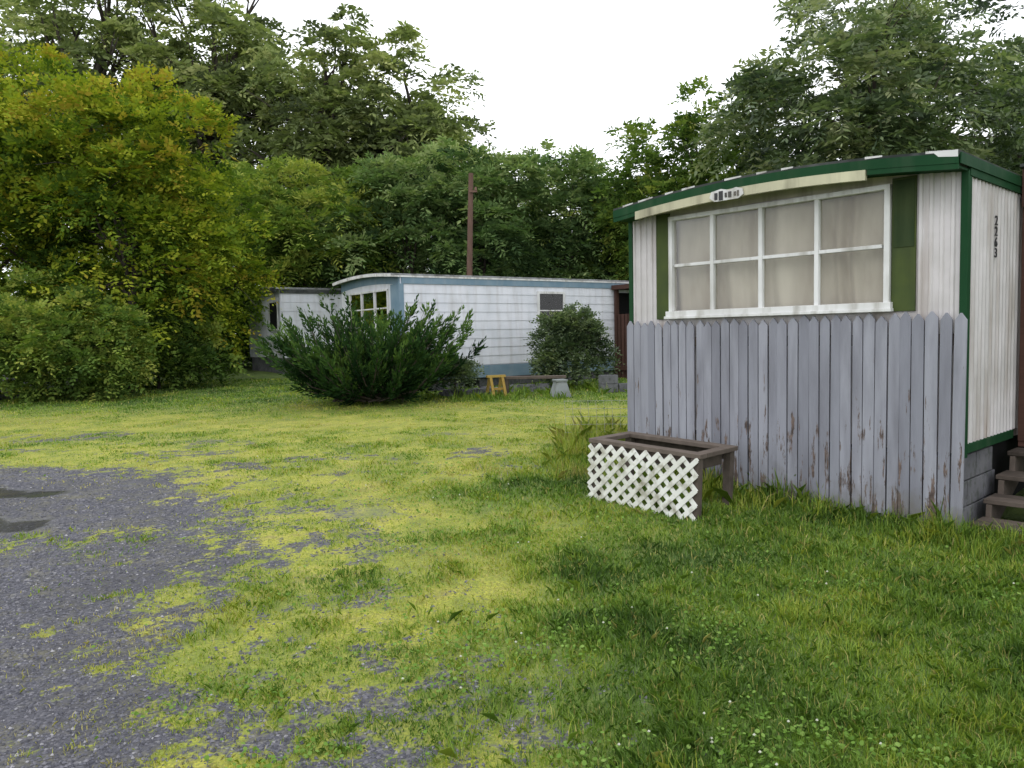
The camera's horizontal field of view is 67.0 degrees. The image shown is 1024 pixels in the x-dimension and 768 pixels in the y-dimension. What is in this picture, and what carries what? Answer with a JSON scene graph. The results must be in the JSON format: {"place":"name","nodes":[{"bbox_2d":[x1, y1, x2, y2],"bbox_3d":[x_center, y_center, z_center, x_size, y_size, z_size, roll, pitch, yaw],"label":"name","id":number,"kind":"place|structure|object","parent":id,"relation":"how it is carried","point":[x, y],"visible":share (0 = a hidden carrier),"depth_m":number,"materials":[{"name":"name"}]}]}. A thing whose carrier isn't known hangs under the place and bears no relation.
{"place":"outdoors","nodes":[
{"label":"outdoors","id":0,"kind":"place"},
{"bbox_2d":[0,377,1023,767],"bbox_3d":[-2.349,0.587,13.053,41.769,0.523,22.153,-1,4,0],"label":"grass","id":1,"kind":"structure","parent":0,"point":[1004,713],"depth_m":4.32,"materials":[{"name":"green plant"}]},
{"bbox_2d":[0,357,1023,767],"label":"ground","id":2,"kind":"structure","parent":0,"point":[10,523],"depth_m":5.17,"materials":[{"name":"soil"}]},
{"bbox_2d":[0,9,74,272],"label":"willow tree","id":3,"kind":"object","parent":2,"relation":"on","point":[23,68],"visible":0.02,"depth_m":39.11,"materials":[{"name":"green plant"}]},
{"bbox_2d":[0,39,113,391],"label":"boxelder tree","id":4,"kind":"object","parent":2,"relation":"on","point":[49,56],"visible":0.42,"depth_m":19.88,"materials":[{"name":"green plant"}]},
{"bbox_2d":[0,265,164,403],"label":"shrub","id":5,"kind":"object","parent":2,"relation":"on","point":[33,349],"visible":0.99,"depth_m":17.69,"materials":[{"name":"green plant"}]},
{"bbox_2d":[0,164,171,347],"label":"sumac tree","id":6,"kind":"object","parent":2,"relation":"on","point":[79,250],"depth_m":28.41,"materials":[{"name":"green plant"}]},
{"bbox_2d":[0,0,210,282],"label":"willow tree","id":7,"kind":"object","parent":2,"relation":"on","point":[101,50],"visible":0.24,"depth_m":35.73,"materials":[{"name":"green plant"}]},
{"bbox_2d":[0,61,274,389],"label":"boxelder tree","id":8,"kind":"object","parent":2,"relation":"on","point":[102,195],"visible":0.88,"depth_m":19.42,"materials":[{"name":"green plant"}]},
{"bbox_2d":[71,303,253,391],"bbox_3d":[-9.716,-0.859,21.084,4.121,3.082,3.932,2,5,38],"label":"shrub","id":9,"kind":"object","parent":2,"relation":"on","point":[185,358],"visible":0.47,"depth_m":20.63,"materials":[{"name":"green plant"}]},
{"bbox_2d":[76,198,260,356],"bbox_3d":[-12.709,-3.769,28.758,7.019,7.097,6.907,-1,4,0],"label":"sumac tree","id":10,"kind":"object","parent":2,"relation":"on","point":[112,260],"visible":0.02,"depth_m":27.61,"materials":[{"name":"green plant"}]},
{"bbox_2d":[107,143,289,379],"bbox_3d":[-9.609,-3.473,23.462,5.550,7.164,5.198,-1,4,0],"label":"boxelder tree","id":11,"kind":"object","parent":2,"relation":"on","point":[254,283],"visible":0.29,"depth_m":23.35,"materials":[{"name":"green plant"}]},
{"bbox_2d":[89,0,309,237],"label":"willow tree","id":12,"kind":"object","parent":2,"relation":"on","point":[209,83],"visible":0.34,"depth_m":36.70,"materials":[{"name":"green plant"}]},
{"bbox_2d":[93,0,315,205],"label":"willow tree","id":13,"kind":"object","parent":2,"relation":"on","point":[212,69],"visible":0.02,"depth_m":43.72,"materials":[{"name":"green plant"}]},
{"bbox_2d":[184,152,327,339],"bbox_3d":[-9.808,-4.630,29.623,6.817,8.499,6.137,-2,4,-20],"label":"sumac tree","id":14,"kind":"object","parent":2,"relation":"on","point":[265,176],"visible":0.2,"depth_m":28.22,"materials":[{"name":"green plant"}]},
{"bbox_2d":[252,357,308,373],"bbox_3d":[-4.703,-0.789,30.563,9.950,0.850,3.500,-4,4,-35],"label":"skirting","id":15,"kind":"object","parent":2,"relation":"on","point":[259,364],"visible":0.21,"depth_m":28.04,"materials":[{"name":"concrete"}]},
{"bbox_2d":[249,289,342,357],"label":"walls","id":16,"kind":"structure","parent":15,"relation":"on","point":[289,304],"depth_m":26.77,"materials":[{"name":"white metal"}]},
{"bbox_2d":[249,301,278,343],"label":"window frames","id":17,"kind":"structure","parent":16,"relation":"attached to","point":[269,318],"depth_m":26.27,"materials":[{"name":"white metal"}]},
{"bbox_2d":[269,302,276,328],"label":"window panes","id":18,"kind":"object","parent":17,"relation":"in","point":[273,317],"visible":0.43,"depth_m":26.55,"materials":[{"name":"black glass"}]},
{"bbox_2d":[249,287,340,290],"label":"roof","id":19,"kind":"structure","parent":16,"relation":"on","point":[304,288],"depth_m":26.69,"materials":[{"name":"grey metal"}]},
{"bbox_2d":[256,288,340,294],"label":"trim","id":20,"kind":"structure","parent":16,"relation":"attached to","point":[303,291],"depth_m":26.54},
{"bbox_2d":[0,260,601,366],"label":"distant trees","id":21,"kind":"object","parent":2,"relation":"on","point":[248,358],"depth_m":31.96,"materials":[{"name":"green plant"}]},
{"bbox_2d":[234,156,406,318],"bbox_3d":[-7.098,-4.402,29.066,7.224,7.998,6.633,-1,4,0],"label":"sumac tree","id":22,"kind":"object","parent":2,"relation":"on","point":[326,198],"visible":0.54,"depth_m":27.53,"materials":[{"name":"green plant"}]},
{"bbox_2d":[206,3,444,283],"bbox_3d":[-8.854,-9.501,37.529,11.165,16.846,9.631,-2,4,-20],"label":"willow tree","id":23,"kind":"object","parent":2,"relation":"on","point":[326,101],"visible":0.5,"depth_m":35.23,"materials":[{"name":"green plant"}]},
{"bbox_2d":[0,449,725,767],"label":"gravel","id":24,"kind":"structure","parent":2,"relation":"on","point":[137,739],"depth_m":3.79,"materials":[{"name":"grey gravel"}]},
{"bbox_2d":[250,291,487,405],"bbox_3d":[-2.856,-0.731,15.999,4.732,2.286,3.889,-1,4,0],"label":"juniper bush","id":25,"kind":"object","parent":2,"relation":"on","point":[354,364],"visible":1,"depth_m":15.28,"materials":[{"name":"green plant"}]},
{"bbox_2d":[308,140,490,289],"bbox_3d":[-4.288,-4.637,28.784,7.469,8.589,6.489,-1,4,0],"label":"sumac tree","id":26,"kind":"object","parent":2,"relation":"on","point":[382,174],"visible":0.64,"depth_m":27.23,"materials":[{"name":"green plant"}]},
{"bbox_2d":[325,20,497,273],"bbox_3d":[-5.029,-9.156,38.282,9.324,15.885,10.040,-1,4,0],"label":"willow tree","id":27,"kind":"object","parent":2,"relation":"on","point":[427,101],"visible":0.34,"depth_m":36.46,"materials":[{"name":"green plant"}]},
{"bbox_2d":[432,356,487,395],"bbox_3d":[-1.283,-0.087,17.007,1.532,1.152,1.411,-1,4,0],"label":"rose bush","id":28,"kind":"object","parent":2,"relation":"on","point":[466,372],"visible":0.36,"depth_m":16.80,"materials":[{"name":"green plant"}]},
{"bbox_2d":[467,173,476,275],"bbox_3d":[-1.255,-3.227,24.129,0.478,6.605,0.217,-1,4,6],"label":"utility pole","id":29,"kind":"object","parent":2,"relation":"on","point":[470,232],"visible":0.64,"depth_m":23.97,"materials":[{"name":"brown wood"}]},
{"bbox_2d":[426,116,521,264],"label":"willow tree","id":30,"kind":"object","parent":2,"relation":"on","point":[486,127],"visible":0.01,"depth_m":44.76,"materials":[{"name":"green plant"}]},
{"bbox_2d":[397,133,575,277],"bbox_3d":[-1.336,-4.724,28.169,6.885,8.602,6.037,1,5,36],"label":"sumac tree","id":31,"kind":"object","parent":2,"relation":"on","point":[488,222],"visible":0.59,"depth_m":26.91,"materials":[{"name":"green plant"}]},
{"bbox_2d":[438,383,551,396],"bbox_3d":[-0.295,0.130,17.872,2.927,0.209,0.758,-3,4,-24],"label":"rubble pile","id":32,"kind":"object","parent":2,"relation":"on","point":[445,392],"visible":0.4,"depth_m":17.67,"materials":[{"name":"concrete"}]},
{"bbox_2d":[486,375,506,395],"bbox_3d":[-0.349,0.038,16.937,0.440,0.470,0.440,-3,4,-25],"label":"sawhorse","id":33,"kind":"object","parent":2,"relation":"on","point":[501,382],"visible":0.76,"depth_m":16.88,"materials":[{"name":"yellow wood"}]},
{"bbox_2d":[419,370,614,391],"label":"foundation blocks","id":34,"kind":"structure","parent":2,"relation":"on","point":[481,382],"depth_m":19.59,"materials":[{"name":"concrete"}]},
{"bbox_2d":[18,452,1023,767],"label":"clover patch","id":35,"kind":"object","parent":2,"relation":"on","point":[688,746],"visible":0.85,"depth_m":3.62,"materials":[{"name":"green plant"}]},
{"bbox_2d":[87,456,1014,765],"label":"clover flowers","id":36,"kind":"object","parent":35,"relation":"on","point":[667,628],"visible":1,"depth_m":3.22,"materials":[{"name":"plant"}]},
{"bbox_2d":[449,370,609,387],"bbox_3d":[1.852,-0.144,23.070,12.900,0.660,3.250,-4,4,-35],"label":"crawlspace","id":37,"kind":"object","parent":2,"relation":"on","point":[485,377],"depth_m":19.43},
{"bbox_2d":[400,277,628,364],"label":"side walls","id":38,"kind":"structure","parent":37,"relation":"on","point":[502,317],"depth_m":19.40,"materials":[{"name":"white metal"}]},
{"bbox_2d":[341,284,398,342],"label":"front wall","id":39,"kind":"structure","parent":38,"relation":"attached to","point":[369,288],"depth_m":19.30,"materials":[{"name":"white metal"}]},
{"bbox_2d":[341,277,399,292],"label":"front gable","id":40,"kind":"structure","parent":39,"relation":"attached to","point":[367,281],"depth_m":19.09,"materials":[{"name":"blue metal"}]},
{"bbox_2d":[334,273,628,284],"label":"roof","id":41,"kind":"structure","parent":38,"relation":"on","point":[492,277],"depth_m":19.47,"materials":[{"name":"grey metal"}]},
{"bbox_2d":[332,273,391,285],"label":"front fascia","id":42,"kind":"structure","parent":41,"relation":"attached to","point":[364,276],"depth_m":18.82,"materials":[{"name":"white metal"}]},
{"bbox_2d":[348,275,628,329],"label":"window frames","id":43,"kind":"structure","parent":38,"relation":"attached to","point":[538,299],"depth_m":19.47,"materials":[{"name":"white metal"}]},
{"bbox_2d":[350,291,386,326],"bbox_3d":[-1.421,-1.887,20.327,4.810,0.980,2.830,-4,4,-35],"label":"window glass","id":44,"kind":"object","parent":43,"relation":"in","point":[380,300],"visible":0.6,"depth_m":19.10,"materials":[{"name":"glass"}]},
{"bbox_2d":[390,277,628,379],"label":"blue trim","id":45,"kind":"structure","parent":38,"relation":"attached to","point":[397,297],"depth_m":19.32,"materials":[{"name":"blue metal"}]},
{"bbox_2d":[540,294,562,326],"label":"window","id":46,"kind":"structure","parent":38,"relation":"attached to","point":[551,301],"depth_m":20.31,"materials":[{"name":"grey glass"}]},
{"bbox_2d":[498,375,565,393],"bbox_3d":[0.451,0.031,17.145,1.500,0.420,0.240,-1,4,4],"label":"wooden bench","id":47,"kind":"object","parent":2,"relation":"on","point":[506,378],"visible":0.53,"depth_m":17.03,"materials":[{"name":"grey wood"}]},
{"bbox_2d":[515,220,553,275],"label":"willow tree","id":48,"kind":"object","parent":2,"relation":"on","point":[539,240],"depth_m":48.22,"materials":[{"name":"green plant"}]},
{"bbox_2d":[518,170,581,248],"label":"willow tree","id":49,"kind":"object","parent":2,"relation":"on","point":[563,212],"visible":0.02,"depth_m":50.27,"materials":[{"name":"green plant"}]},
{"bbox_2d":[473,135,627,279],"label":"sumac tree","id":50,"kind":"object","parent":2,"relation":"on","point":[583,165],"visible":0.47,"depth_m":27.86,"materials":[{"name":"green plant"}]},
{"bbox_2d":[550,379,571,397],"bbox_3d":[1.022,0.094,16.441,0.375,0.390,0.375,-2,4,-20],"label":"concrete planter","id":51,"kind":"object","parent":2,"relation":"on","point":[558,385],"visible":0.84,"depth_m":16.32,"materials":[{"name":"grey concrete"}]},
{"bbox_2d":[523,300,622,387],"bbox_3d":[1.480,-0.812,18.506,2.552,2.389,2.108,-1,4,0],"label":"rose bush","id":52,"kind":"object","parent":2,"relation":"on","point":[573,335],"visible":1,"depth_m":18.20,"materials":[{"name":"green plant"}]},
{"bbox_2d":[532,407,627,481],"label":"weeds","id":53,"kind":"object","parent":2,"relation":"on","point":[581,435],"visible":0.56,"depth_m":9.28,"materials":[{"name":"green plant"}]},
{"bbox_2d":[544,188,638,280],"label":"sumac tree","id":54,"kind":"object","parent":2,"relation":"on","point":[592,262],"visible":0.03,"depth_m":29.00,"materials":[{"name":"green plant"}]},
{"bbox_2d":[564,400,627,436],"bbox_3d":[1.256,0.504,9.729,1.202,0.720,0.043,0,4,12],"label":"wire fence","id":55,"kind":"object","parent":2,"relation":"on","point":[599,416],"visible":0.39,"depth_m":9.75,"materials":[{"name":"grey metal"}]},
{"bbox_2d":[598,375,626,392],"bbox_3d":[2.355,-0.015,17.339,0.810,0.390,0.200,-2,4,-15],"label":"cinder block stack","id":56,"kind":"object","parent":2,"relation":"on","point":[609,381],"visible":0.73,"depth_m":17.21,"materials":[{"name":"concrete"}]},
{"bbox_2d":[611,284,628,378],"bbox_3d":[4.438,-1.403,22.051,3.300,2.800,1.117,-4,4,-35],"label":"wooden porch","id":57,"kind":"object","parent":2,"relation":"on","point":[621,311],"visible":0.1,"depth_m":21.48,"materials":[{"name":"brown wood"}]},
{"bbox_2d":[584,116,722,280],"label":"locust tree","id":58,"kind":"object","parent":2,"relation":"on","point":[643,186],"visible":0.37,"depth_m":26.30,"materials":[{"name":"green plant"}]},
{"bbox_2d":[587,431,737,521],"bbox_3d":[1.324,0.822,6.922,1.160,0.612,0.645,6,7,44],"label":"lattice planter","id":59,"kind":"object","parent":2,"relation":"on","point":[695,458],"visible":0.94,"depth_m":6.71,"materials":[{"name":"white wood"}]},
{"bbox_2d":[362,380,1023,767],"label":"weeds","id":60,"kind":"object","parent":2,"relation":"on","point":[988,548],"visible":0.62,"depth_m":4.86,"materials":[{"name":"green plant"}]},
{"bbox_2d":[642,75,795,195],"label":"locust tree","id":61,"kind":"object","parent":2,"relation":"on","point":[685,126],"visible":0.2,"depth_m":24.67,"materials":[{"name":"green plant"}]},
{"bbox_2d":[627,311,967,533],"bbox_3d":[2.308,0.262,6.943,0.069,1.737,3.199,-5,5,-42],"label":"picket fence","id":62,"kind":"object","parent":2,"relation":"on","point":[811,444],"visible":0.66,"depth_m":6.55,"materials":[{"name":"paint"}]},
{"bbox_2d":[682,0,1023,184],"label":"ailanthus tree","id":63,"kind":"object","parent":2,"relation":"on","point":[867,105],"visible":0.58,"depth_m":19.50,"materials":[{"name":"green plant"}]},
{"bbox_2d":[695,430,1023,494],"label":"skirting","id":64,"kind":"object","parent":2,"relation":"on","point":[1000,460],"depth_m":6.72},
{"bbox_2d":[850,446,994,525],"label":"foundation blocks","id":65,"kind":"structure","parent":2,"relation":"on","point":[979,474],"depth_m":6.19,"materials":[{"name":"concrete"}]},
{"bbox_2d":[933,32,1023,175],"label":"ailanthus tree","id":66,"kind":"object","parent":2,"relation":"on","point":[1008,44],"visible":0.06,"depth_m":22.67,"materials":[{"name":"green plant"}]},
{"bbox_2d":[970,447,1023,533],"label":"wooden stairs","id":67,"kind":"structure","parent":2,"relation":"on","point":[1004,497],"depth_m":6.18,"materials":[{"name":"brown wood"}]},
{"bbox_2d":[975,72,1020,154],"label":"ailanthus tree","id":68,"kind":"object","parent":2,"relation":"on","point":[999,129],"visible":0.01,"depth_m":26.38,"materials":[{"name":"green plant"}]},
{"bbox_2d":[1018,163,1023,446],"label":"covered porch","id":69,"kind":"object","parent":2,"relation":"on","point":[1021,407],"visible":1,"depth_m":6.59,"materials":[{"name":"wood"}]},
{"bbox_2d":[0,0,1023,333],"label":"sky","id":70,"kind":"structure","parent":0,"point":[569,71],"materials":[{"name":"white"}]},
{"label":"floor","id":71,"kind":"structure","parent":0,"visible":0},
{"bbox_2d":[656,165,964,451],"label":"front wall","id":72,"kind":"structure","parent":71,"relation":"on","point":[887,316],"depth_m":6.64,"materials":[{"name":"white metal"}]},
{"bbox_2d":[664,184,892,318],"bbox_3d":[2.268,-1.108,6.874,0.110,1.000,2.170,-5,5,-42],"label":"window frame","id":73,"kind":"object","parent":72,"relation":"attached to","point":[885,305],"visible":1,"depth_m":6.78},
{"bbox_2d":[677,191,883,310],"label":"curtains","id":74,"kind":"object","parent":72,"relation":"attached to","point":[848,222],"visible":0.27,"depth_m":6.83,"materials":[{"name":"fabric"}]},
{"bbox_2d":[656,175,916,319],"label":"shutters","id":75,"kind":"object","parent":72,"relation":"attached to","point":[903,278],"visible":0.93,"depth_m":6.09,"materials":[{"name":"green wood"}]},
{"bbox_2d":[893,178,914,247],"bbox_3d":[3.050,-1.329,6.016,0.007,0.520,0.155,-5,5,-43],"label":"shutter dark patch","id":76,"kind":"object","parent":75,"relation":"attached to","point":[904,214],"visible":1,"depth_m":6.01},
{"bbox_2d":[659,174,916,216],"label":"gable","id":77,"kind":"structure","parent":72,"relation":"attached to","point":[784,194],"depth_m":6.76,"materials":[{"name":"metal"}]},
{"bbox_2d":[620,165,968,222],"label":"soffit","id":78,"kind":"structure","parent":72,"relation":"attached to","point":[960,169],"depth_m":5.93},
{"bbox_2d":[613,212,634,221],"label":"green fascia","id":79,"kind":"structure","parent":78,"relation":"attached to","point":[624,217],"depth_m":7.75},
{"bbox_2d":[635,170,866,219],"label":"cream fascia","id":80,"kind":"structure","parent":78,"relation":"attached to","point":[825,179],"depth_m":6.55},
{"bbox_2d":[710,187,743,201],"bbox_3d":[1.899,-1.683,6.855,0.013,0.105,0.340,-4,5,-42],"label":"name plaque","id":81,"kind":"object","parent":80,"relation":"attached to","point":[741,192],"visible":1,"depth_m":6.83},
{"bbox_2d":[714,190,738,200],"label":"plaque letters","id":82,"kind":"object","parent":81,"relation":"attached to","point":[720,195],"visible":1,"depth_m":6.87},
{"bbox_2d":[613,153,959,217],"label":"green fascia","id":83,"kind":"structure","parent":78,"relation":"attached to","point":[919,160],"depth_m":6.37,"materials":[{"name":"green metal"}]},
{"bbox_2d":[867,163,958,174],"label":"green fascia","id":84,"kind":"structure","parent":78,"relation":"attached to","point":[914,169],"depth_m":5.73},
{"bbox_2d":[633,163,962,333],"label":"front ribbed panels","id":85,"kind":"object","parent":72,"relation":"attached to","point":[939,222],"visible":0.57,"depth_m":5.90,"materials":[{"name":"white metal"}]},
{"bbox_2d":[628,169,1012,458],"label":"corner trim","id":86,"kind":"structure","parent":72,"relation":"attached to","point":[965,245],"depth_m":5.75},
{"bbox_2d":[965,165,1022,443],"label":"side walls","id":87,"kind":"structure","parent":71,"relation":"on","point":[995,309],"depth_m":6.22,"materials":[{"name":"white metal"}]},
{"bbox_2d":[613,149,1021,210],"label":"roof","id":88,"kind":"structure","parent":87,"relation":"on","point":[844,161],"depth_m":6.29,"materials":[{"name":"green metal"}]},
{"bbox_2d":[623,149,957,206],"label":"roof edge patches","id":89,"kind":"object","parent":88,"relation":"on","point":[946,153],"visible":0.69,"depth_m":5.90,"materials":[{"name":"white metal"}]},
{"bbox_2d":[960,152,1021,194],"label":"side green fascia","id":90,"kind":"structure","parent":87,"relation":"attached to","point":[982,170],"depth_m":5.99,"materials":[{"name":"green metal"}]}
]}

